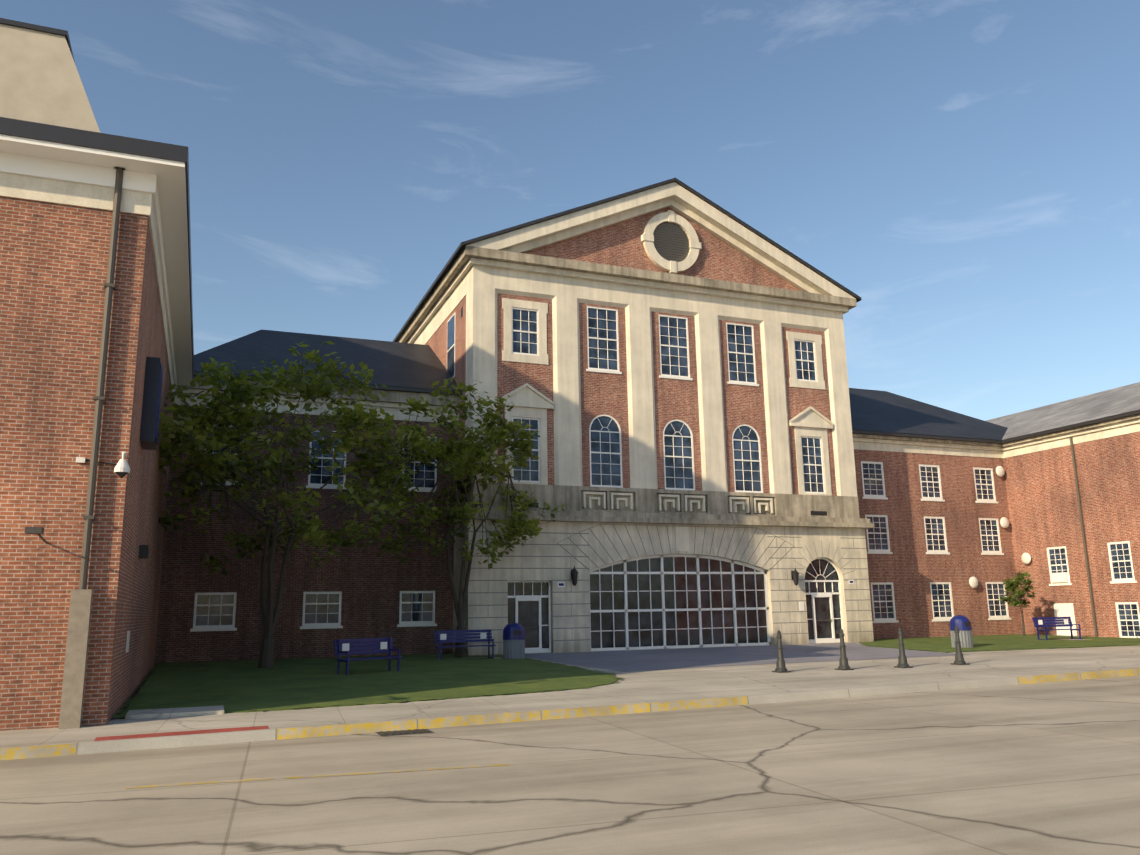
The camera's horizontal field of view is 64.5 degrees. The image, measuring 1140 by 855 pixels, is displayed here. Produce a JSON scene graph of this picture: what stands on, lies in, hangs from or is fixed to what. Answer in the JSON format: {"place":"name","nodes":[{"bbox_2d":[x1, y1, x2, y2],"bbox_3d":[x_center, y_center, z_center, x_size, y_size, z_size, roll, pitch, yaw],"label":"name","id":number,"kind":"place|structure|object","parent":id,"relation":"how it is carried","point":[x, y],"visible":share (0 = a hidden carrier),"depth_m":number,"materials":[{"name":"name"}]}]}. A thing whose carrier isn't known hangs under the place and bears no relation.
{"place":"outdoors","nodes":[
{"label":"outdoors","id":0,"kind":"place"},
{"bbox_2d":[0,676,1139,854],"bbox_3d":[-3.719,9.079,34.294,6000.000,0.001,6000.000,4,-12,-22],"label":"ground","id":1,"kind":"structure","parent":0,"point":[1049,768],"depth_m":10.50,"materials":[{"name":"concrete"}]},
{"bbox_2d":[0,18,193,730],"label":"block building","id":2,"kind":"structure","parent":1,"relation":"on","point":[61,156],"depth_m":16.95,"materials":[{"name":"brick"}]},
{"bbox_2d":[25,457,116,543],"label":"block wall fixtures","id":3,"kind":"object","parent":2,"relation":"attached to","point":[38,531],"visible":0.92,"depth_m":14.89,"materials":[{"name":"white metal"}]},
{"bbox_2d":[58,167,123,728],"bbox_3d":[-8.691,0.026,16.588,0.320,10.850,0.240,4,-12,-22],"label":"downspout","id":4,"kind":"object","parent":2,"relation":"attached to","point":[74,676],"visible":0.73,"depth_m":16.04,"materials":[{"name":"grey metal"}]},
{"bbox_2d":[114,451,129,478],"bbox_3d":[-8.159,0.708,16.493,0.260,0.500,0.547,4,-12,-22],"label":"security camera","id":5,"kind":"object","parent":2,"relation":"attached to","point":[121,469],"depth_m":16.28,"materials":[{"name":"white plastic"}]},
{"bbox_2d":[154,329,461,669],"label":"building wing","id":6,"kind":"structure","parent":1,"relation":"on","point":[203,615],"depth_m":35.42,"materials":[{"name":"brick"}]},
{"bbox_2d":[125,764,508,788],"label":"road markings","id":7,"kind":"object","parent":1,"relation":"on","point":[312,776],"visible":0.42,"depth_m":11.45,"materials":[{"name":"beige paint"}]},
{"bbox_2d":[375,729,433,735],"bbox_3d":[-2.845,5.241,15.539,0.900,0.020,0.560,4,-12,-22],"label":"storm drain grate","id":8,"kind":"object","parent":1,"relation":"on","point":[402,732],"visible":1,"depth_m":15.46,"materials":[{"name":"metal"}]},
{"bbox_2d":[0,668,1139,759],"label":"kerb","id":9,"kind":"structure","parent":1,"relation":"on","point":[172,740],"depth_m":16.47,"materials":[{"name":"beige concrete"}]},
{"bbox_2d":[392,178,874,655],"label":"pavilion building","id":10,"kind":"structure","parent":1,"relation":"on","point":[663,365],"depth_m":39.52,"materials":[{"name":"brick"}]},
{"bbox_2d":[570,566,578,585],"bbox_3d":[0.169,5.948,36.187,0.380,0.760,0.404,4,-12,-22],"label":"wall lantern","id":11,"kind":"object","parent":10,"relation":"attached to","point":[574,572],"depth_m":36.05,"materials":[{"name":"black metal"}]},
{"bbox_2d":[558,580,853,610],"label":"wall signs","id":12,"kind":"object","parent":10,"relation":"attached to","point":[801,604],"depth_m":40.09,"materials":[{"name":"white paint"}]},
{"bbox_2d":[791,568,798,584],"bbox_3d":[9.991,6.621,40.062,0.380,0.760,0.404,4,-12,-22],"label":"wall lantern","id":13,"kind":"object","parent":10,"relation":"attached to","point":[795,575],"depth_m":39.94,"materials":[{"name":"black metal"}]},
{"bbox_2d":[849,382,1139,638],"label":"building wing","id":14,"kind":"structure","parent":1,"relation":"on","point":[939,498],"depth_m":46.36,"materials":[{"name":"brick"}]},
{"bbox_2d":[969,576,977,587],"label":"round wall light","id":15,"kind":"object","parent":14,"relation":"attached to","point":[973,581],"visible":1,"depth_m":46.70,"materials":[{"name":"white glass"}]},
{"bbox_2d":[996,466,1003,476],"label":"round wall light","id":16,"kind":"object","parent":14,"relation":"attached to","point":[1000,471],"visible":1,"depth_m":48.87,"materials":[{"name":"white glass"}]},
{"bbox_2d":[1000,517,1008,527],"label":"round wall light","id":17,"kind":"object","parent":14,"relation":"attached to","point":[1004,522],"visible":1,"depth_m":48.28,"materials":[{"name":"white glass"}]},
{"bbox_2d":[1021,553,1030,563],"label":"round wall light","id":18,"kind":"object","parent":14,"relation":"attached to","point":[1025,558],"visible":1,"depth_m":47.37,"materials":[{"name":"white glass"}]},
{"bbox_2d":[0,635,1139,747],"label":"pavement","id":19,"kind":"structure","parent":0,"point":[631,687],"depth_m":21.17,"materials":[{"name":"concrete"}]},
{"bbox_2d":[125,639,1091,718],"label":"concrete pads","id":20,"kind":"object","parent":19,"relation":"on","point":[170,712],"visible":0.35,"depth_m":17.12,"materials":[{"name":"grey concrete"}]},
{"bbox_2d":[772,630,790,672],"bbox_3d":[5.905,6.293,25.387,0.380,1.170,0.380,4,-12,-22],"label":"bollard","id":21,"kind":"object","parent":19,"relation":"on","point":[780,665],"visible":0.98,"depth_m":25.29,"materials":[{"name":"metal"}]},
{"bbox_2d":[835,629,853,670],"bbox_3d":[7.836,6.376,25.939,0.380,1.170,0.380,4,-12,-22],"label":"bollard","id":22,"kind":"object","parent":19,"relation":"on","point":[843,663],"visible":0.98,"depth_m":25.85,"materials":[{"name":"metal"}]},
{"bbox_2d":[894,628,912,667],"bbox_3d":[9.721,6.455,26.473,0.380,1.170,0.380,4,-12,-22],"label":"bollard","id":23,"kind":"object","parent":19,"relation":"on","point":[902,660],"visible":0.98,"depth_m":26.38,"materials":[{"name":"metal"}]},
{"bbox_2d":[950,626,969,664],"bbox_3d":[11.772,6.605,27.390,0.380,1.170,0.380,4,-12,-22],"label":"bollard","id":24,"kind":"object","parent":19,"relation":"on","point":[959,658],"visible":1,"depth_m":27.30,"materials":[{"name":"metal"}]},
{"bbox_2d":[0,0,1139,420],"label":"sky","id":25,"kind":"structure","parent":0,"point":[968,170],"materials":[{"name":"blue"}]},
{"bbox_2d":[112,634,1139,718],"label":"lawn","id":26,"kind":"structure","parent":0,"point":[233,686],"depth_m":23.81,"materials":[{"name":"green plant"}]},
{"bbox_2d":[158,341,438,667],"bbox_3d":[-8.857,2.394,29.017,10.020,10.682,8.232,4,-12,-22],"label":"tree","id":27,"kind":"object","parent":26,"relation":"on","point":[203,462],"depth_m":28.80,"materials":[{"name":"green plant"}]},
{"bbox_2d":[334,637,402,675],"bbox_3d":[-5.654,6.437,25.407,1.850,0.980,0.684,9,-15,-41],"label":"bench","id":28,"kind":"object","parent":26,"relation":"on","point":[346,648],"visible":0.94,"depth_m":25.57,"materials":[{"name":"blue paint"}]},
{"bbox_2d":[349,376,564,656],"bbox_3d":[-4.161,3.374,33.897,7.054,10.485,6.581,-4,-12,14],"label":"tree","id":29,"kind":"object","parent":26,"relation":"on","point":[463,457],"depth_m":33.61,"materials":[{"name":"green plant"}]},
{"bbox_2d":[434,629,495,658],"bbox_3d":[-3.675,7.608,31.696,2.100,0.980,0.684,4,-12,-22],"label":"bench","id":30,"kind":"object","parent":26,"relation":"on","point":[470,635],"visible":0.9,"depth_m":31.91,"materials":[{"name":"blue paint"}]},
{"bbox_2d":[503,623,524,658],"bbox_3d":[-1.981,7.548,31.915,0.800,1.280,0.800,4,-12,-22],"label":"litter bin","id":31,"kind":"object","parent":26,"relation":"on","point":[513,640],"visible":0.83,"depth_m":31.61,"materials":[{"name":"grey plastic"}]},
{"bbox_2d":[950,615,972,647],"bbox_3d":[15.370,8.027,35.496,0.800,1.280,0.800,4,-12,-22],"label":"litter bin","id":32,"kind":"object","parent":26,"relation":"on","point":[962,623],"visible":0.83,"depth_m":35.20,"materials":[{"name":"grey plastic"}]},
{"bbox_2d":[999,571,1034,635],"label":"small tree","id":33,"kind":"object","parent":26,"relation":"on","point":[1013,587],"depth_m":44.17,"materials":[{"name":"green plant"}]},
{"bbox_2d":[1032,617,1081,639],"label":"bench","id":34,"kind":"object","parent":26,"relation":"on","point":[1057,620],"visible":0.96,"depth_m":40.23,"materials":[{"name":"blue paint"}]},
{"bbox_2d":[525,643,968,671],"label":"apron paving","id":35,"kind":"structure","parent":0,"point":[640,660],"depth_m":32.22,"materials":[{"name":"grey concrete"}]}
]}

